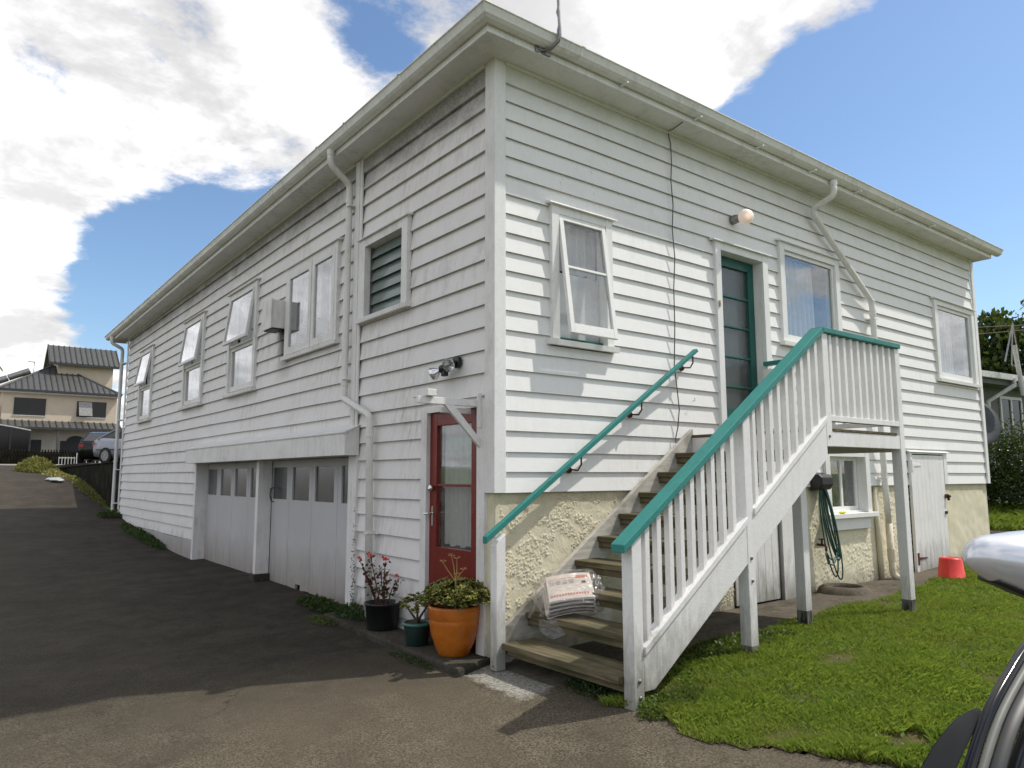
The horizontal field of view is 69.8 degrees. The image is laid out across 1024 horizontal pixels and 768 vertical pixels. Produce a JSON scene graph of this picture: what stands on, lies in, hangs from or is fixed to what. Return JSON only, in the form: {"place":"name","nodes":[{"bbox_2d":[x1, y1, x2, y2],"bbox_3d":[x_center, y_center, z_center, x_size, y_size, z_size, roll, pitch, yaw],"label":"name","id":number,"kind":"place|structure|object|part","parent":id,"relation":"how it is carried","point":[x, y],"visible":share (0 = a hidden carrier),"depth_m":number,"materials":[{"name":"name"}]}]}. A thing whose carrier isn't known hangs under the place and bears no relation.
{"place":"outdoors","nodes":[
{"label":"outdoors","id":0,"kind":"place"},
{"bbox_2d":[0,344,122,462],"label":"cream building","id":1,"kind":"structure","parent":0,"point":[65,398],"depth_m":56.06,"materials":[{"name":"beige paint"}]},
{"bbox_2d":[0,368,30,383],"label":"solar water heater","id":2,"kind":"object","parent":1,"relation":"on","point":[17,374],"visible":0.99,"depth_m":55.70,"materials":[{"name":"metal"}]},
{"bbox_2d":[13,397,45,416],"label":"window","id":3,"kind":"structure","parent":1,"relation":"in","point":[22,406],"depth_m":54.33,"materials":[{"name":"glass"}]},
{"bbox_2d":[30,440,41,451],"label":"door","id":4,"kind":"structure","parent":1,"relation":"in","point":[35,444],"depth_m":54.28,"materials":[{"name":"black wood"}]},
{"bbox_2d":[60,436,83,453],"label":"door","id":5,"kind":"structure","parent":1,"relation":"in","point":[72,443],"depth_m":55.65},
{"bbox_2d":[75,401,106,418],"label":"window","id":6,"kind":"structure","parent":1,"relation":"in","point":[85,409],"depth_m":56.67,"materials":[{"name":"glass"}]},
{"bbox_2d":[56,463,94,468],"bbox_3d":[-10.917,4.165,36.014,19.800,0.380,30.650,5,-9,-37],"label":"parking area","id":7,"kind":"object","parent":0,"point":[65,465],"visible":0.03,"depth_m":29.52,"materials":[{"name":"grey concrete"}]},
{"bbox_2d":[77,432,122,462],"bbox_3d":[-17.985,2.889,32.618,1.810,1.467,4.542,3,-8,-23],"label":"parked car","id":8,"kind":"object","parent":7,"relation":"on","point":[85,451],"visible":0.38,"depth_m":30.60,"materials":[{"name":"black paint"}]},
{"bbox_3d":[-17.848,2.390,32.347,1.640,0.520,3.200,3,-8,-23],"label":"window","id":9,"kind":"part","parent":8,"relation":"part of","materials":[{"name":"grey glass"}]},
{"bbox_2d":[92,427,124,462],"bbox_3d":[-13.972,2.370,28.528,4.542,1.467,1.810,-3,-8,22],"label":"parked car","id":10,"kind":"object","parent":7,"relation":"on","point":[103,448],"visible":0.2,"depth_m":28.26,"materials":[{"name":"silver metal"}]},
{"bbox_3d":[-14.305,1.930,28.721,3.200,0.520,1.640,-3,-8,22],"label":"window","id":11,"kind":"part","parent":10,"relation":"part of","materials":[{"name":"black glass"}]},
{"bbox_2d":[0,465,898,767],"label":"driveway","id":12,"kind":"structure","parent":0,"point":[120,647],"depth_m":5.20,"materials":[{"name":"grey asphalt"}]},
{"bbox_2d":[13,455,58,472],"bbox_3d":[-19.657,3.309,30.387,1.617,0.785,5.364,5,-9,-37],"label":"bush","id":13,"kind":"object","parent":12,"relation":"on","point":[36,464],"visible":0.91,"depth_m":29.23,"materials":[{"name":"green plant"}]},
{"bbox_2d":[45,477,63,481],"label":"plastic litter","id":14,"kind":"object","parent":12,"relation":"on","point":[57,479],"visible":1,"depth_m":23.89,"materials":[{"name":"white plastic"}]},
{"bbox_2d":[41,469,69,478],"bbox_3d":[-16.755,3.278,26.902,0.790,0.368,5.194,5,-9,-37],"label":"bush","id":15,"kind":"object","parent":12,"relation":"on","point":[55,473],"visible":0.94,"depth_m":26.18,"materials":[{"name":"yellow plant"}]},
{"bbox_2d":[65,474,107,505],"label":"wall weeds","id":16,"kind":"object","parent":12,"relation":"on","point":[73,478],"depth_m":22.03,"materials":[{"name":"green plant"}]},
{"bbox_2d":[95,509,121,517],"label":"corner weeds","id":17,"kind":"object","parent":12,"relation":"on","point":[111,513],"visible":0.89,"depth_m":17.24,"materials":[{"name":"green plant"}]},
{"bbox_2d":[120,522,165,548],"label":"wall foot weeds","id":18,"kind":"object","parent":12,"relation":"on","point":[140,534],"depth_m":14.61,"materials":[{"name":"green plant"}]},
{"bbox_2d":[294,593,338,612],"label":"garage weeds","id":19,"kind":"object","parent":12,"relation":"on","point":[320,603],"visible":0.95,"depth_m":7.92,"materials":[{"name":"green plant"}]},
{"bbox_2d":[306,614,336,625],"bbox_3d":[-1.896,2.340,7.307,0.228,0.050,0.567,5,-9,-37],"label":"edge moss","id":20,"kind":"object","parent":12,"relation":"on","point":[321,621],"visible":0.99,"depth_m":7.27,"materials":[{"name":"green plant"}]},
{"bbox_2d":[323,611,489,677],"bbox_3d":[-1.057,2.295,6.482,0.389,0.168,2.674,5,-9,-37],"label":"doorstep slab","id":21,"kind":"structure","parent":12,"relation":"on","point":[458,667],"depth_m":5.97,"materials":[{"name":"concrete"}]},
{"bbox_2d":[334,601,365,619],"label":"weeds","id":22,"kind":"object","parent":21,"relation":"on","point":[351,610],"visible":0.91,"depth_m":7.23,"materials":[{"name":"green plant"}]},
{"bbox_2d":[364,599,400,630],"bbox_3d":[-1.192,2.124,6.752,0.340,0.238,0.340,5,-9,-37],"label":"black pot","id":23,"kind":"object","parent":21,"relation":"on","point":[382,617],"visible":0.95,"depth_m":6.63,"materials":[{"name":"plastic"}]},
{"bbox_2d":[358,552,404,604],"bbox_3d":[-1.209,1.804,6.770,0.189,0.484,0.687,5,-9,-37],"label":"maroon plant","id":24,"kind":"object","parent":23,"relation":"on","point":[384,588],"visible":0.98,"depth_m":6.80,"materials":[{"name":"red plant"}]},
{"bbox_2d":[402,619,429,646],"bbox_3d":[-0.790,2.070,6.104,0.252,0.184,0.252,5,-9,-37],"label":"green pot","id":25,"kind":"object","parent":21,"relation":"on","point":[416,634],"visible":0.88,"depth_m":6.02,"materials":[{"name":"plastic"}]},
{"bbox_2d":[399,592,435,622],"bbox_3d":[-0.774,1.877,6.173,0.347,0.264,0.339,1,-7,-9],"label":"jade plant","id":26,"kind":"object","parent":25,"relation":"on","point":[408,599],"visible":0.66,"depth_m":6.10,"materials":[{"name":"green plant"}]},
{"bbox_2d":[428,601,479,657],"bbox_3d":[-0.455,1.930,5.784,0.416,0.380,0.416,5,-9,-37],"label":"orange pot","id":27,"kind":"object","parent":21,"relation":"on","point":[453,632],"visible":0.88,"depth_m":5.63,"materials":[{"name":"ceramic"}]},
{"bbox_2d":[440,553,466,608],"bbox_3d":[-0.462,1.571,5.734,0.226,0.481,0.074,-3,-8,21],"label":"dry flower stalk","id":28,"kind":"object","parent":27,"relation":"on","point":[455,579],"visible":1,"depth_m":5.74,"materials":[{"name":"brown plant"}]},
{"bbox_2d":[420,576,490,609],"bbox_3d":[-0.413,1.661,5.825,0.626,0.281,0.616,5,-9,-37],"label":"jade plant","id":29,"kind":"object","parent":27,"relation":"on","point":[464,588],"visible":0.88,"depth_m":5.67,"materials":[{"name":"green plant"}]},
{"bbox_2d":[387,651,433,669],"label":"slab edge weeds","id":30,"kind":"object","parent":12,"relation":"on","point":[425,664],"visible":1,"depth_m":5.71,"materials":[{"name":"green plant"}]},
{"bbox_2d":[637,685,710,720],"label":"weeds","id":31,"kind":"object","parent":12,"relation":"on","point":[674,693],"visible":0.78,"depth_m":4.45,"materials":[{"name":"green plant"}]},
{"bbox_2d":[490,327,915,710],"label":"timber staircase","id":32,"kind":"structure","parent":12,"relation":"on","point":[854,380],"depth_m":5.51,"materials":[{"name":"white paint"}]},
{"bbox_2d":[542,572,596,618],"bbox_3d":[0.436,1.621,5.633,0.389,0.310,0.302,0,-7,-2],"label":"newspaper bundle","id":33,"kind":"object","parent":32,"relation":"on","point":[564,594],"visible":1,"depth_m":5.54,"materials":[{"name":"white paper"}]},
{"bbox_2d":[921,530,1023,767],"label":"parked car","id":34,"kind":"object","parent":12,"relation":"on","point":[996,560],"visible":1,"depth_m":1.07,"materials":[{"name":"silver metal"}]},
{"bbox_3d":[1.102,0.582,1.109,1.283,0.578,0.330,4,-8,-30],"label":"side window","id":35,"kind":"part","parent":34,"relation":"part of","materials":[{"name":"black glass"}]},
{"bbox_2d":[0,0,1023,427],"label":"sky","id":36,"kind":"structure","parent":0,"point":[134,133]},
{"bbox_2d":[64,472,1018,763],"bbox_3d":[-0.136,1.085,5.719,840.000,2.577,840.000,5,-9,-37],"label":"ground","id":37,"kind":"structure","parent":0,"point":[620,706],"depth_m":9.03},
{"bbox_2d":[60,461,122,509],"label":"retaining wall","id":38,"kind":"structure","parent":37,"relation":"on","point":[98,477],"depth_m":21.35,"materials":[{"name":"black wood"}]},
{"bbox_2d":[105,0,1003,659],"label":"white house","id":39,"kind":"structure","parent":37,"relation":"on","point":[481,188],"depth_m":7.66,"materials":[{"name":"paint"}]},
{"bbox_2d":[133,344,155,423],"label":"window","id":40,"kind":"structure","parent":39,"relation":"in","point":[144,377],"depth_m":16.27,"materials":[{"name":"glass"}]},
{"bbox_2d":[178,310,207,410],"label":"window","id":41,"kind":"structure","parent":39,"relation":"in","point":[194,341],"depth_m":13.40,"materials":[{"name":"glass"}]},
{"bbox_2d":[204,462,272,572],"bbox_3d":[-4.229,2.034,11.329,0.120,1.660,2.994,5,-9,-37],"label":"garage door","id":42,"kind":"structure","parent":39,"relation":"in","point":[231,487],"depth_m":11.38,"materials":[{"name":"grey paint"}]},
{"bbox_2d":[222,277,260,397],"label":"window","id":43,"kind":"structure","parent":39,"relation":"in","point":[242,326],"depth_m":11.25,"materials":[{"name":"glass"}]},
{"bbox_2d":[261,298,285,332],"bbox_3d":[-3.143,-0.895,9.704,0.210,0.395,0.360,5,-9,-37],"label":"vent box","id":44,"kind":"object","parent":39,"relation":"attached to","point":[273,316],"visible":0.96,"depth_m":9.58,"materials":[{"name":"grey paint"}]},
{"bbox_2d":[269,457,348,603],"bbox_3d":[-2.418,1.733,8.951,0.187,1.660,2.799,5,-9,-37],"label":"garage door","id":45,"kind":"structure","parent":39,"relation":"in","point":[308,534],"depth_m":8.96,"materials":[{"name":"grey paint"}]},
{"bbox_2d":[280,237,342,360],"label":"window","id":46,"kind":"structure","parent":39,"relation":"in","point":[313,287],"depth_m":9.22,"materials":[{"name":"grey paint"}]},
{"bbox_2d":[349,510,355,601],"bbox_3d":[-1.628,1.766,7.529,0.094,1.022,0.054,-6,-9,41],"label":"wall creeper","id":47,"kind":"object","parent":39,"relation":"attached to","point":[351,596],"depth_m":7.50,"materials":[{"name":"green plant"}]},
{"bbox_2d":[354,212,413,324],"bbox_3d":[-1.042,-1.127,7.707,0.786,0.942,1.100,5,-9,-37],"label":"window","id":48,"kind":"structure","parent":39,"relation":"in","point":[385,253],"depth_m":7.58,"materials":[{"name":"grey paint"}]},
{"bbox_2d":[428,356,461,379],"bbox_3d":[-0.579,-0.138,6.296,0.181,0.195,0.346,5,-9,-37],"label":"twin floodlight","id":49,"kind":"object","parent":39,"relation":"attached to","point":[446,367],"visible":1,"depth_m":6.26,"materials":[{"name":"silver plastic"}]},
{"bbox_2d":[413,389,481,447],"bbox_3d":[-0.532,0.280,5.824,0.583,0.439,0.230,5,-9,-37],"label":"canopy frame","id":50,"kind":"object","parent":39,"relation":"attached to","point":[424,396],"visible":1,"depth_m":5.83,"materials":[{"name":"grey paint"}]},
{"bbox_2d":[419,400,486,655],"bbox_3d":[-0.123,1.216,6.482,1.074,2.025,0.972,5,-9,-37],"label":"door","id":51,"kind":"structure","parent":39,"relation":"in","point":[453,505],"depth_m":6.36,"materials":[{"name":"red paint"}]},
{"bbox_2d":[535,0,561,56],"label":"cable mast","id":52,"kind":"object","parent":39,"relation":"attached to","point":[546,52],"visible":1,"depth_m":6.10,"materials":[{"name":"metal"}]},
{"bbox_2d":[546,200,619,352],"bbox_3d":[0.423,-0.905,6.823,0.820,1.277,0.987,5,-9,-37],"label":"window","id":53,"kind":"structure","parent":39,"relation":"in","point":[581,300],"depth_m":6.61,"materials":[{"name":"white paint"}]},
{"bbox_2d":[483,349,697,543],"bbox_3d":[0.787,0.430,6.435,2.583,1.749,0.135,5,-9,-37],"label":"wall handrail","id":54,"kind":"object","parent":39,"relation":"attached to","point":[496,529],"depth_m":6.20,"materials":[{"name":"teal paint"}]},
{"bbox_2d":[668,122,682,442],"bbox_3d":[1.634,-1.011,7.210,0.087,3.188,0.282,1,-7,-10],"label":"loose cable","id":55,"kind":"object","parent":39,"relation":"hanging from","point":[674,279],"visible":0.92,"depth_m":7.32,"materials":[{"name":"black rubber"}]},
{"bbox_2d":[709,238,772,430],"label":"door","id":56,"kind":"structure","parent":39,"relation":"in","point":[740,274],"depth_m":8.24,"materials":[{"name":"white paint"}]},
{"bbox_2d":[730,209,753,224],"bbox_3d":[2.508,-1.808,7.988,0.166,0.163,0.248,5,-9,-37],"label":"globe lamp","id":57,"kind":"object","parent":39,"relation":"attached to","point":[744,216],"visible":1,"depth_m":7.91,"materials":[{"name":"white glass"}]},
{"bbox_2d":[735,486,780,605],"bbox_3d":[2.601,1.703,7.820,0.824,1.220,0.048,5,-9,-37],"label":"basement door","id":58,"kind":"structure","parent":39,"relation":"in","point":[767,560],"depth_m":7.87,"materials":[{"name":"white paint"}]},
{"bbox_2d":[774,238,842,350],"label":"window","id":59,"kind":"structure","parent":39,"relation":"in","point":[808,279],"depth_m":9.06,"materials":[{"name":"glass"}]},
{"bbox_2d":[758,453,879,530],"bbox_3d":[3.842,1.347,9.389,1.190,0.950,1.095,5,-9,-37],"label":"window","id":60,"kind":"structure","parent":39,"relation":"in","point":[850,492],"depth_m":9.27,"materials":[{"name":"white paint"}]},
{"bbox_2d":[810,474,832,489],"bbox_3d":[3.599,1.139,8.529,0.250,0.189,0.150,5,-9,-37],"label":"hose hanger","id":61,"kind":"object","parent":39,"relation":"attached to","point":[821,481],"visible":0.9,"depth_m":8.46,"materials":[{"name":"black plastic"}]},
{"bbox_2d":[819,489,843,579],"bbox_3d":[3.688,1.701,8.470,0.338,1.115,0.097,5,-9,-37],"label":"garden hose","id":62,"kind":"object","parent":61,"relation":"hanging from","point":[823,496],"visible":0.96,"depth_m":8.47,"materials":[{"name":"green rubber"}]},
{"bbox_2d":[816,538,827,551],"bbox_3d":[3.554,1.846,8.426,0.089,0.142,0.111,0,-7,-2],"label":"garden tap","id":63,"kind":"object","parent":39,"relation":"attached to","point":[822,544],"visible":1,"depth_m":8.41,"materials":[{"name":"metal"}]},
{"bbox_2d":[905,450,950,571],"bbox_3d":[5.897,1.779,10.323,1.260,1.677,0.139,5,-9,-37],"label":"store door","id":64,"kind":"structure","parent":39,"relation":"in","point":[928,473],"depth_m":10.23,"materials":[{"name":"white paint"}]},
{"bbox_2d":[930,296,982,387],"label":"window","id":65,"kind":"structure","parent":39,"relation":"in","point":[954,328],"depth_m":11.63,"materials":[{"name":"glass"}]},
{"bbox_2d":[977,299,1023,380],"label":"pohutukawa tree","id":66,"kind":"object","parent":37,"relation":"on","point":[993,348],"visible":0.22,"depth_m":31.03,"materials":[{"name":"green plant"}]},
{"bbox_2d":[978,370,1023,502],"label":"neighbour house","id":67,"kind":"structure","parent":37,"relation":"on","point":[1002,397],"depth_m":20.58,"materials":[{"name":"white paint"}]},
{"bbox_2d":[979,401,1000,445],"bbox_3d":[9.541,1.629,15.130,0.879,2.755,0.804,5,-9,-37],"label":"satellite dish","id":68,"kind":"object","parent":67,"relation":"attached to","point":[993,427],"visible":0.13,"depth_m":15.21,"materials":[{"name":"grey metal"}]},
{"bbox_2d":[999,396,1023,447],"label":"window","id":69,"kind":"structure","parent":67,"relation":"in","point":[1006,404],"depth_m":20.89,"materials":[{"name":"glass"}]},
{"bbox_2d":[1004,323,1023,395],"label":"steel pole","id":70,"kind":"object","parent":67,"relation":"attached to","point":[1014,351],"visible":1,"depth_m":19.76,"materials":[{"name":"grey metal"}]},
{"bbox_2d":[978,325,1022,327],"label":"power line","id":71,"kind":"object","parent":70,"relation":"attached to","point":[1000,326],"visible":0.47,"depth_m":25.47,"materials":[{"name":"black metal"}]},
{"bbox_2d":[983,411,1023,509],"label":"leafy shrub","id":72,"kind":"object","parent":37,"relation":"on","point":[1005,475],"visible":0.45,"depth_m":17.25,"materials":[{"name":"green plant"}]},
{"bbox_2d":[505,557,964,699],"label":"path","id":73,"kind":"structure","parent":0,"point":[727,622],"depth_m":6.79,"materials":[{"name":"concrete"}]},
{"bbox_2d":[563,676,623,697],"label":"stair weeds","id":74,"kind":"object","parent":73,"relation":"on","point":[576,681],"visible":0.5,"depth_m":4.85,"materials":[{"name":"green plant"}]},
{"bbox_2d":[664,626,800,678],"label":"shade grass","id":75,"kind":"structure","parent":73,"relation":"on","point":[711,643],"depth_m":5.44,"materials":[{"name":"green plant"}]},
{"bbox_2d":[817,583,872,595],"bbox_3d":[3.785,2.333,8.363,0.600,0.075,0.600,5,-9,-37],"label":"drain gully","id":76,"kind":"object","parent":73,"relation":"on","point":[845,589],"visible":0.99,"depth_m":8.20,"materials":[{"name":"concrete"}]},
{"bbox_2d":[598,563,1023,767],"bbox_3d":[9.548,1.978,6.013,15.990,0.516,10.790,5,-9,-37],"label":"lawn","id":77,"kind":"structure","parent":0,"point":[912,735],"depth_m":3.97,"materials":[{"name":"plant"}]},
{"bbox_2d":[937,556,965,579],"bbox_3d":[5.547,2.332,9.278,0.336,0.276,0.336,5,-9,-37],"label":"red bucket","id":78,"kind":"object","parent":77,"relation":"on","point":[951,567],"visible":0.81,"depth_m":9.18,"materials":[{"name":"plastic"}]},
{"bbox_2d":[990,530,1010,533],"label":"side path","id":79,"kind":"structure","parent":0,"point":[995,531],"depth_m":14.44,"materials":[{"name":"concrete"}]},
{"bbox_2d":[981,330,1022,333],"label":"power line","id":80,"kind":"object","parent":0,"point":[1000,332],"visible":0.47,"depth_m":25.44,"materials":[{"name":"black metal"}]},
{"bbox_2d":[988,501,1023,530],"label":"side grass","id":81,"kind":"structure","parent":0,"point":[1007,518],"depth_m":15.20,"materials":[{"name":"green plant"}]},
{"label":"forecourt","id":82,"kind":"structure","parent":0,"visible":0},
{"bbox_2d":[0,424,30,452],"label":"glazed shelter","id":83,"kind":"object","parent":82,"relation":"on","point":[13,438],"visible":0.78,"depth_m":51.01,"materials":[{"name":"white paint"}]},
{"bbox_2d":[0,449,98,463],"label":"picket fence","id":84,"kind":"object","parent":82,"relation":"on","point":[13,457],"visible":0.48,"depth_m":50.24,"materials":[{"name":"black wood"}]},
{"bbox_2d":[58,453,95,463],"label":"pale fence","id":85,"kind":"object","parent":82,"relation":"on","point":[71,459],"visible":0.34,"depth_m":51.02,"materials":[{"name":"white paint"}]}
]}

